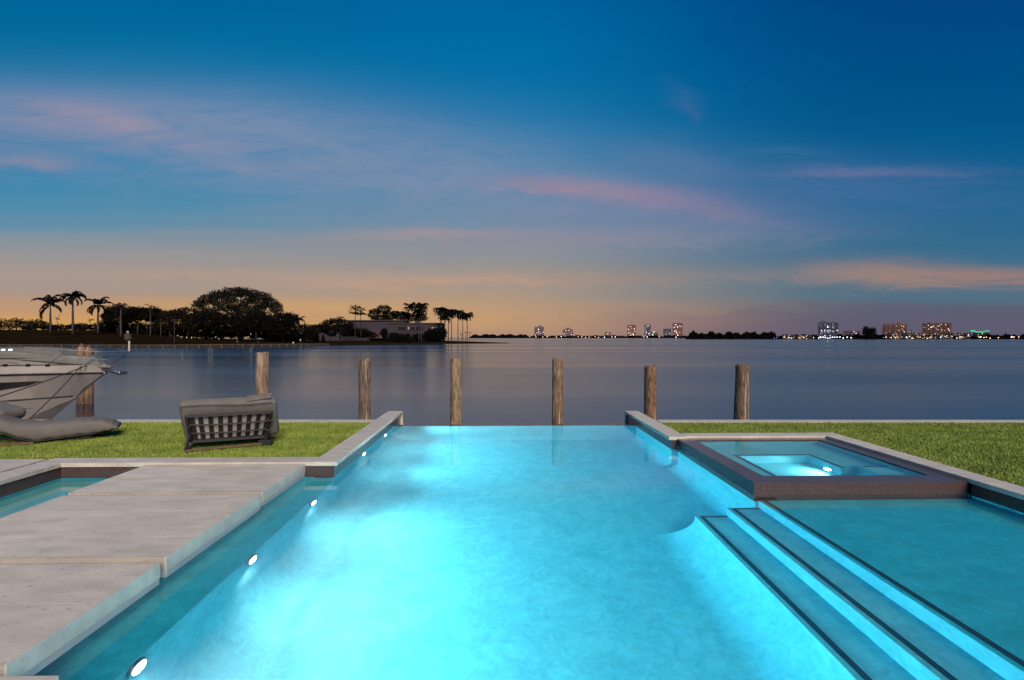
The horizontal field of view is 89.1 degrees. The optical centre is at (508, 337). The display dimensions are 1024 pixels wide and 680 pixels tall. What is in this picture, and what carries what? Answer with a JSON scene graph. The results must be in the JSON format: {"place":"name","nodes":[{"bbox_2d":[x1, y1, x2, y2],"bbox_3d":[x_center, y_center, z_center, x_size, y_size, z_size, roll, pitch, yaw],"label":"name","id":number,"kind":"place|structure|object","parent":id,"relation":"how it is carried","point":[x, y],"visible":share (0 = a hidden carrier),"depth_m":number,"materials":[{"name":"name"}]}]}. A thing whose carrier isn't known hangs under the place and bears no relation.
{"place":"outdoors","nodes":[
{"label":"outdoors","id":0,"kind":"place"},
{"bbox_2d":[0,421,370,459],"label":"grass","id":1,"kind":"structure","parent":0,"point":[164,435],"depth_m":9.76,"materials":[{"name":"plant"}]},
{"bbox_2d":[0,401,121,445],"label":"chaise longue","id":2,"kind":"object","parent":1,"relation":"on","point":[13,424],"visible":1,"depth_m":9.96,"materials":[{"name":"grey"}]},
{"bbox_2d":[179,393,278,451],"bbox_3d":[-5.232,1.512,9.975,1.588,0.975,1.661,0,0,-19],"label":"daybed","id":3,"kind":"object","parent":1,"relation":"on","point":[222,419],"visible":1,"depth_m":9.34,"materials":[{"name":"grey"}]},
{"bbox_2d":[0,330,499,345],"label":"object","id":4,"kind":"structure","parent":0,"point":[78,337],"depth_m":197.61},
{"bbox_2d":[0,317,34,329],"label":"tree","id":5,"kind":"object","parent":4,"relation":"on","point":[16,322],"visible":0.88,"depth_m":283.63,"materials":[{"name":"green plant"}]},
{"bbox_2d":[20,324,39,329],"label":"shrub","id":6,"kind":"object","parent":4,"relation":"on","point":[28,327],"visible":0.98,"depth_m":271.18,"materials":[{"name":"green plant"}]},
{"bbox_2d":[26,319,48,329],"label":"tree","id":7,"kind":"object","parent":4,"relation":"on","point":[40,322],"visible":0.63,"depth_m":286.60,"materials":[{"name":"green plant"}]},
{"bbox_2d":[31,294,66,332],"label":"palm tree","id":8,"kind":"object","parent":4,"relation":"on","point":[50,300],"visible":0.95,"depth_m":204.90,"materials":[{"name":"green plant"}]},
{"bbox_2d":[52,323,66,329],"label":"shrub","id":9,"kind":"object","parent":4,"relation":"on","point":[61,327],"visible":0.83,"depth_m":270.71,"materials":[{"name":"green plant"}]},
{"bbox_2d":[59,290,86,334],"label":"palm tree","id":10,"kind":"object","parent":4,"relation":"on","point":[73,296],"visible":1,"depth_m":199.68,"materials":[{"name":"green plant"}]},
{"bbox_2d":[74,322,88,329],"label":"shrub","id":11,"kind":"object","parent":4,"relation":"on","point":[83,326],"visible":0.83,"depth_m":270.64,"materials":[{"name":"green plant"}]},
{"bbox_2d":[84,296,114,332],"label":"palm tree","id":12,"kind":"object","parent":4,"relation":"on","point":[91,308],"visible":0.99,"depth_m":204.72,"materials":[{"name":"green plant"}]},
{"bbox_2d":[93,322,113,332],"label":"shrub","id":13,"kind":"object","parent":4,"relation":"on","point":[102,328],"visible":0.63,"depth_m":229.95,"materials":[{"name":"green plant"}]},
{"bbox_2d":[99,305,138,332],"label":"tree","id":14,"kind":"object","parent":4,"relation":"on","point":[112,319],"visible":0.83,"depth_m":223.19,"materials":[{"name":"green plant"}]},
{"bbox_2d":[106,325,131,332],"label":"shrub","id":15,"kind":"object","parent":4,"relation":"on","point":[113,329],"visible":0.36,"depth_m":229.70,"materials":[{"name":"green plant"}]},
{"bbox_2d":[113,302,129,336],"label":"palm tree","id":16,"kind":"object","parent":4,"relation":"on","point":[120,306],"visible":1,"depth_m":189.74,"materials":[{"name":"green plant"}]},
{"bbox_2d":[122,322,146,333],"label":"shrub","id":17,"kind":"object","parent":4,"relation":"on","point":[133,327],"visible":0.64,"depth_m":229.74,"materials":[{"name":"green plant"}]},
{"bbox_2d":[123,306,155,333],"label":"tree","id":18,"kind":"object","parent":4,"relation":"on","point":[141,315],"visible":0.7,"depth_m":226.78,"materials":[{"name":"green plant"}]},
{"bbox_2d":[136,322,155,334],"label":"shrub","id":19,"kind":"object","parent":4,"relation":"on","point":[143,326],"visible":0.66,"depth_m":229.88,"materials":[{"name":"green plant"}]},
{"bbox_2d":[144,304,155,336],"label":"palm tree","id":20,"kind":"object","parent":4,"relation":"on","point":[150,315],"visible":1,"depth_m":194.86,"materials":[{"name":"green plant"}]},
{"bbox_2d":[142,307,165,334],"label":"tree","id":21,"kind":"object","parent":4,"relation":"on","point":[156,310],"visible":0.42,"depth_m":228.85,"materials":[{"name":"green plant"}]},
{"bbox_2d":[147,324,167,335],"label":"shrub","id":22,"kind":"object","parent":4,"relation":"on","point":[156,333],"visible":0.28,"depth_m":229.72,"materials":[{"name":"green plant"}]},
{"bbox_2d":[151,309,177,336],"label":"tree","id":23,"kind":"object","parent":4,"relation":"on","point":[164,323],"visible":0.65,"depth_m":223.85,"materials":[{"name":"green plant"}]},
{"bbox_2d":[0,344,329,347],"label":"bulkhead","id":24,"kind":"object","parent":4,"relation":"on","point":[160,346],"visible":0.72,"depth_m":154.19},
{"bbox_2d":[175,327,196,337],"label":"shrub","id":25,"kind":"object","parent":4,"relation":"on","point":[183,333],"visible":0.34,"depth_m":229.49,"materials":[{"name":"green plant"}]},
{"bbox_2d":[168,306,206,337],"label":"tree","id":26,"kind":"object","parent":4,"relation":"on","point":[183,318],"visible":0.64,"depth_m":219.49,"materials":[{"name":"green plant"}]},
{"bbox_2d":[187,325,212,338],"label":"shrub","id":27,"kind":"object","parent":4,"relation":"on","point":[199,334],"visible":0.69,"depth_m":219.79,"materials":[{"name":"green plant"}]},
{"bbox_2d":[202,328,223,339],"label":"shrub","id":28,"kind":"object","parent":4,"relation":"on","point":[213,335],"visible":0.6,"depth_m":219.96,"materials":[{"name":"green plant"}]},
{"bbox_2d":[191,310,238,338],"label":"tree","id":29,"kind":"object","parent":4,"relation":"on","point":[219,322],"visible":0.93,"depth_m":209.15,"materials":[{"name":"green plant"}]},
{"bbox_2d":[219,326,237,339],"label":"shrub","id":30,"kind":"object","parent":4,"relation":"on","point":[231,335],"visible":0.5,"depth_m":220.52,"materials":[{"name":"green plant"}]},
{"bbox_2d":[190,286,283,338],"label":"tree","id":31,"kind":"object","parent":4,"relation":"on","point":[256,298],"visible":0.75,"depth_m":213.68,"materials":[{"name":"green plant"}]},
{"bbox_2d":[243,329,260,339],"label":"shrub","id":32,"kind":"object","parent":4,"relation":"on","point":[249,335],"visible":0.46,"depth_m":220.26,"materials":[{"name":"green plant"}]},
{"bbox_2d":[230,310,277,339],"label":"tree","id":33,"kind":"object","parent":4,"relation":"on","point":[246,324],"visible":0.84,"depth_m":208.28,"materials":[{"name":"green plant"}]},
{"bbox_2d":[252,331,270,340],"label":"shrub","id":34,"kind":"object","parent":4,"relation":"on","point":[262,336],"visible":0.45,"depth_m":219.62,"materials":[{"name":"green plant"}]},
{"bbox_2d":[265,311,298,341],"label":"tree","id":35,"kind":"object","parent":4,"relation":"on","point":[283,324],"visible":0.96,"depth_m":202.89,"materials":[{"name":"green plant"}]},
{"bbox_2d":[289,322,319,342],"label":"bush","id":36,"kind":"object","parent":4,"relation":"on","point":[306,333],"visible":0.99,"depth_m":200.39,"materials":[{"name":"green plant"}]},
{"bbox_2d":[308,322,326,333],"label":"bush","id":37,"kind":"object","parent":4,"relation":"on","point":[320,327],"visible":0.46,"depth_m":239.27,"materials":[{"name":"green plant"}]},
{"bbox_2d":[318,324,350,339],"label":"tree","id":38,"kind":"object","parent":4,"relation":"on","point":[343,332],"visible":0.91,"depth_m":245.31,"materials":[{"name":"green plant"}]},
{"bbox_2d":[322,317,346,339],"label":"tree","id":39,"kind":"object","parent":4,"relation":"on","point":[337,321],"visible":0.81,"depth_m":248.91,"materials":[{"name":"green plant"}]},
{"bbox_2d":[343,322,353,337],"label":"tree","id":40,"kind":"object","parent":4,"relation":"on","point":[347,326],"visible":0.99,"depth_m":247.16,"materials":[{"name":"green plant"}]},
{"bbox_2d":[348,305,362,338],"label":"palm tree","id":41,"kind":"object","parent":4,"relation":"on","point":[354,307],"visible":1,"depth_m":245.91,"materials":[{"name":"green plant"}]},
{"bbox_2d":[353,306,367,337],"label":"palm tree","id":42,"kind":"object","parent":4,"relation":"on","point":[361,313],"visible":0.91,"depth_m":247.78,"materials":[{"name":"green plant"}]},
{"bbox_2d":[348,327,378,339],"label":"bush","id":43,"kind":"object","parent":4,"relation":"on","point":[371,334],"visible":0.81,"depth_m":252.81,"materials":[{"name":"green plant"}]},
{"bbox_2d":[308,320,444,340],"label":"villa","id":44,"kind":"object","parent":4,"relation":"on","point":[395,326],"visible":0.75,"depth_m":267.81,"materials":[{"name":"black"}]},
{"bbox_2d":[367,304,395,319],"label":"tree","id":45,"kind":"object","parent":4,"relation":"on","point":[383,316],"visible":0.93,"depth_m":288.31,"materials":[{"name":"green plant"}]},
{"bbox_2d":[379,328,388,337],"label":"bush","id":46,"kind":"object","parent":4,"relation":"on","point":[384,332],"visible":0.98,"depth_m":255.27,"materials":[{"name":"green plant"}]},
{"bbox_2d":[383,333,415,342],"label":"bush","id":47,"kind":"object","parent":4,"relation":"on","point":[398,337],"visible":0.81,"depth_m":230.66,"materials":[{"name":"green plant"}]},
{"bbox_2d":[399,311,409,320],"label":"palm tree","id":48,"kind":"object","parent":4,"relation":"on","point":[405,315],"visible":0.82,"depth_m":239.28,"materials":[{"name":"green plant"}]},
{"bbox_2d":[391,310,428,322],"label":"tree","id":49,"kind":"object","parent":4,"relation":"on","point":[397,315],"visible":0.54,"depth_m":288.89,"materials":[{"name":"green plant"}]},
{"bbox_2d":[403,302,419,336],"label":"palm tree","id":50,"kind":"object","parent":4,"relation":"on","point":[410,306],"visible":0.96,"depth_m":235.59,"materials":[{"name":"green plant"}]},
{"bbox_2d":[412,309,425,341],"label":"palm tree","id":51,"kind":"object","parent":4,"relation":"on","point":[417,313],"visible":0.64,"depth_m":241.80,"materials":[{"name":"green plant"}]},
{"bbox_2d":[412,302,428,341],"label":"palm tree","id":52,"kind":"object","parent":4,"relation":"on","point":[420,305],"visible":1,"depth_m":235.36,"materials":[{"name":"green plant"}]},
{"bbox_2d":[416,327,447,340],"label":"bush","id":53,"kind":"object","parent":4,"relation":"on","point":[434,332],"visible":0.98,"depth_m":248.85,"materials":[{"name":"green plant"}]},
{"bbox_2d":[432,307,449,339],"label":"palm tree","id":54,"kind":"object","parent":4,"relation":"on","point":[441,311],"visible":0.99,"depth_m":256.94,"materials":[{"name":"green plant"}]},
{"bbox_2d":[437,315,450,339],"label":"palm tree","id":55,"kind":"object","parent":4,"relation":"on","point":[444,318],"visible":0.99,"depth_m":257.06,"materials":[{"name":"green plant"}]},
{"bbox_2d":[451,310,464,318],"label":"palm tree","id":56,"kind":"object","parent":4,"relation":"on","point":[458,314],"visible":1,"depth_m":257.15,"materials":[{"name":"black plant"}]},
{"bbox_2d":[461,312,473,339],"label":"palm tree","id":57,"kind":"object","parent":4,"relation":"on","point":[469,315],"visible":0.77,"depth_m":263.84,"materials":[{"name":"black plant"}]},
{"bbox_2d":[0,0,1023,336],"label":"sky","id":58,"kind":"structure","parent":0,"point":[586,167],"materials":[{"name":"blue"}]},
{"bbox_2d":[12,423,1023,493],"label":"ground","id":59,"kind":"structure","parent":0,"point":[969,488],"depth_m":9.42,"materials":[{"name":"plant"}]},
{"bbox_2d":[0,459,45,472],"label":"stone paver","id":60,"kind":"object","parent":59,"relation":"on","point":[7,464],"visible":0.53,"depth_m":8.33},
{"bbox_2d":[0,675,58,679],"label":"stone deck","id":61,"kind":"structure","parent":59,"relation":"on","point":[55,677],"depth_m":3.06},
{"bbox_2d":[0,415,1023,511],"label":"swimming pool","id":62,"kind":"structure","parent":59,"relation":"in","point":[976,490],"depth_m":8.30,"materials":[{"name":"stone"}]},
{"bbox_2d":[0,463,60,484],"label":"stone coping","id":63,"kind":"object","parent":62,"relation":"on","point":[20,473],"visible":1,"depth_m":7.81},
{"bbox_2d":[0,563,159,675],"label":"stone slab","id":64,"kind":"structure","parent":62,"relation":"on","point":[50,613],"depth_m":4.02,"materials":[{"name":"stone"}]},
{"bbox_2d":[0,494,260,577],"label":"stone slab","id":65,"kind":"structure","parent":62,"relation":"on","point":[170,534],"depth_m":5.55,"materials":[{"name":"stone"}]},
{"bbox_2d":[39,457,318,466],"bbox_3d":[-5.339,2.033,8.484,4.354,0.065,0.359,0,0,-1],"label":"stone coping","id":66,"kind":"object","parent":62,"relation":"on","point":[110,462],"visible":0.81,"depth_m":8.38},
{"bbox_2d":[68,464,304,505],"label":"stone slab","id":67,"kind":"structure","parent":62,"relation":"on","point":[268,482],"depth_m":7.38,"materials":[{"name":"stone"}]},
{"bbox_2d":[312,411,402,465],"bbox_3d":[-3.008,2.575,11.237,0.400,1.150,5.778,0,0,-1],"label":"stone coping","id":68,"kind":"object","parent":62,"relation":"on","point":[338,454],"visible":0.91,"depth_m":9.99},
{"bbox_2d":[0,425,1023,679],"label":"pool water","id":69,"kind":"structure","parent":62,"relation":"in","point":[534,553],"depth_m":4.78,"materials":[{"name":"liquid"}]},
{"bbox_2d":[625,411,686,439],"bbox_3d":[3.378,2.575,12.305,0.370,1.150,3.678,0,0,-1],"label":"stone coping","id":70,"kind":"object","parent":62,"relation":"on","point":[665,431],"visible":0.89,"depth_m":11.80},
{"bbox_2d":[681,433,842,437],"bbox_3d":[5.209,2.033,10.733,3.224,0.065,0.347,0,0,-1],"label":"stone coping","id":71,"kind":"object","parent":62,"relation":"on","point":[755,435],"visible":0.82,"depth_m":10.60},
{"bbox_2d":[677,438,967,495],"bbox_3d":[4.958,2.670,8.945,3.065,1.260,3.205,0,0,-1],"label":"hot tub","id":72,"kind":"object","parent":62,"relation":"in","point":[929,482],"visible":0.15,"depth_m":7.46,"materials":[{"name":"tile"}]},
{"bbox_2d":[698,440,924,475],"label":"hot tub water","id":73,"kind":"structure","parent":72,"relation":"in","point":[794,458],"depth_m":8.74,"materials":[{"name":"liquid"}]},
{"bbox_2d":[826,436,1023,499],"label":"stone coping","id":74,"kind":"object","parent":62,"relation":"on","point":[1007,488],"visible":0.92,"depth_m":7.93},
{"bbox_2d":[32,419,1023,422],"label":"sea wall","id":75,"kind":"structure","parent":59,"relation":"on","point":[662,421],"depth_m":12.37,"materials":[{"name":"concrete"}]},
{"bbox_2d":[52,337,1023,424],"bbox_3d":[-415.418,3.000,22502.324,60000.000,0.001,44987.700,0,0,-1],"label":"bay water","id":76,"kind":"structure","parent":0,"point":[506,380],"depth_m":37.05,"materials":[{"name":"blue liquid"}]},
{"bbox_2d":[0,331,131,418],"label":"yacht","id":77,"kind":"object","parent":76,"relation":"on","point":[22,367],"visible":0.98,"depth_m":18.05,"materials":[{"name":"white"}]},
{"bbox_2d":[0,381,41,389],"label":"hull window","id":78,"kind":"structure","parent":77,"relation":"in","point":[6,385],"depth_m":17.56,"materials":[{"name":"black"}]},
{"bbox_2d":[0,365,86,396],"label":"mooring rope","id":79,"kind":"object","parent":77,"relation":"attached to","point":[42,382],"visible":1,"depth_m":16.31,"materials":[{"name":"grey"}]},
{"bbox_2d":[29,366,80,418],"bbox_3d":[-14.640,1.704,16.901,0.036,1.450,2.915,0,0,-15],"label":"mooring rope","id":80,"kind":"object","parent":77,"relation":"attached to","point":[53,395],"visible":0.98,"depth_m":16.63,"materials":[{"name":"grey"}]},
{"bbox_2d":[76,344,93,403],"bbox_3d":[-19.378,2.244,23.888,1.039,3.912,1.016,0,0,-1],"label":"pile cluster","id":81,"kind":"object","parent":76,"relation":"in","point":[86,396],"visible":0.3,"depth_m":23.48,"materials":[{"name":"brown wood"}]},
{"bbox_2d":[255,352,268,394],"bbox_3d":[-7.350,2.313,15.500,0.401,3.778,0.388,0,0,-1],"label":"mooring pile","id":82,"kind":"object","parent":76,"relation":"in","point":[262,374],"visible":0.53,"depth_m":15.36,"materials":[{"name":"brown wood"}]},
{"bbox_2d":[358,358,370,419],"bbox_3d":[-4.208,2.406,15.200,0.381,3.589,0.379,0,0,-1],"label":"mooring pile","id":83,"kind":"object","parent":76,"relation":"in","point":[364,371],"visible":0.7,"depth_m":15.06,"materials":[{"name":"brown wood"}]},
{"bbox_2d":[450,358,461,423],"bbox_3d":[-1.581,2.404,15.600,0.354,3.594,0.341,0,0,-1],"label":"mooring pile","id":84,"kind":"object","parent":76,"relation":"in","point":[455,388],"visible":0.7,"depth_m":15.46,"materials":[{"name":"brown wood"}]},
{"bbox_2d":[470,334,529,337],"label":"mangrove wood","id":85,"kind":"object","parent":76,"relation":"in","point":[499,336],"visible":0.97,"depth_m":2201.03,"materials":[{"name":"black plant"}]},
{"bbox_2d":[534,325,543,335],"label":"apartment tower","id":86,"kind":"structure","parent":76,"relation":"on","point":[539,331],"depth_m":2400.60,"materials":[{"name":"black"}]},
{"bbox_2d":[552,358,562,423],"bbox_3d":[1.465,2.404,15.600,0.342,3.592,0.339,0,0,-1],"label":"mooring pile","id":87,"kind":"object","parent":76,"relation":"in","point":[557,390],"visible":0.69,"depth_m":15.46,"materials":[{"name":"brown wood"}]},
{"bbox_2d":[563,328,572,335],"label":"apartment tower","id":88,"kind":"structure","parent":76,"relation":"on","point":[567,331],"depth_m":2400.57,"materials":[{"name":"black"}]},
{"bbox_2d":[530,335,685,337],"bbox_3d":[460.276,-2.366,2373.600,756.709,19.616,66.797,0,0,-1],"label":"distant wood","id":89,"kind":"object","parent":76,"relation":"on","point":[615,336],"visible":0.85,"depth_m":2351.95,"materials":[{"name":"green plant"}]},
{"bbox_2d":[627,324,635,335],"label":"apartment tower","id":90,"kind":"structure","parent":76,"relation":"on","point":[631,329],"depth_m":2400.46,"materials":[{"name":"concrete"}]},
{"bbox_2d":[644,324,650,336],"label":"apartment tower","id":91,"kind":"structure","parent":76,"relation":"on","point":[647,329],"depth_m":2400.37,"materials":[{"name":"black"}]},
{"bbox_2d":[644,365,656,419],"bbox_3d":[4.138,2.506,15.200,0.356,3.389,0.353,0,0,-1],"label":"mooring pile","id":92,"kind":"object","parent":76,"relation":"in","point":[650,392],"visible":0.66,"depth_m":15.05,"materials":[{"name":"brown wood"}]},
{"bbox_2d":[672,323,682,335],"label":"apartment tower","id":93,"kind":"structure","parent":76,"relation":"on","point":[677,329],"depth_m":2400.53,"materials":[{"name":"red brick"}]},
{"bbox_2d":[685,330,777,338],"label":"mangrove wood","id":94,"kind":"object","parent":76,"relation":"in","point":[693,334],"visible":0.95,"depth_m":900.29,"materials":[{"name":"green plant"}]},
{"bbox_2d":[733,364,749,419],"bbox_3d":[6.701,2.485,14.999,0.522,3.442,0.430,0,0,-1],"label":"mooring pile","id":95,"kind":"object","parent":76,"relation":"in","point":[741,392],"visible":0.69,"depth_m":14.84,"materials":[{"name":"brown wood"}]},
{"bbox_2d":[797,335,811,338],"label":"apartment block","id":96,"kind":"structure","parent":76,"relation":"on","point":[804,336],"depth_m":860.10,"materials":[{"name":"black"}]},
{"bbox_2d":[818,321,838,338],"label":"apartment tower","id":97,"kind":"structure","parent":76,"relation":"on","point":[829,330],"depth_m":900.01,"materials":[{"name":"black"}]},
{"bbox_2d":[843,330,860,335],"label":"apartment block","id":98,"kind":"structure","parent":76,"relation":"on","point":[848,332],"depth_m":941.29,"materials":[{"name":"black"}]},
{"bbox_2d":[882,322,906,335],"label":"apartment tower","id":99,"kind":"structure","parent":76,"relation":"on","point":[898,327],"depth_m":901.09,"materials":[{"name":"red brick"}]},
{"bbox_2d":[886,333,904,338],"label":"apartment block","id":100,"kind":"structure","parent":76,"relation":"on","point":[896,335],"depth_m":860.10,"materials":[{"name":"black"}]},
{"bbox_2d":[778,333,1023,338],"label":"distant wood","id":101,"kind":"object","parent":76,"relation":"on","point":[880,336],"visible":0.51,"depth_m":880.45,"materials":[{"name":"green plant"}]},
{"bbox_2d":[905,333,919,338],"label":"apartment block","id":102,"kind":"structure","parent":76,"relation":"on","point":[912,335],"depth_m":860.06,"materials":[{"name":"black"}]},
{"bbox_2d":[921,333,937,338],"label":"apartment block","id":103,"kind":"structure","parent":76,"relation":"on","point":[929,335],"depth_m":860.08,"materials":[{"name":"black"}]},
{"bbox_2d":[922,322,951,332],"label":"apartment tower","id":104,"kind":"structure","parent":76,"relation":"on","point":[940,327],"depth_m":900.71,"materials":[{"name":"red brick"}]},
{"bbox_2d":[938,333,953,338],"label":"apartment block","id":105,"kind":"structure","parent":76,"relation":"on","point":[945,335],"depth_m":860.38,"materials":[{"name":"black"}]},
{"bbox_2d":[956,333,970,338],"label":"apartment block","id":106,"kind":"structure","parent":76,"relation":"on","point":[963,335],"depth_m":860.21,"materials":[{"name":"black"}]},
{"bbox_2d":[971,330,989,336],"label":"apartment block","id":107,"kind":"structure","parent":76,"relation":"on","point":[978,333],"depth_m":898.87,"materials":[{"name":"teal"}]},
{"bbox_2d":[660,421,1023,486],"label":"grass","id":108,"kind":"structure","parent":0,"point":[951,445],"depth_m":10.53,"materials":[{"name":"plant"}]},
{"bbox_2d":[862,326,876,337],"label":"tree","id":109,"kind":"object","parent":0,"point":[868,331],"visible":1,"depth_m":877.22,"materials":[{"name":"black plant"}]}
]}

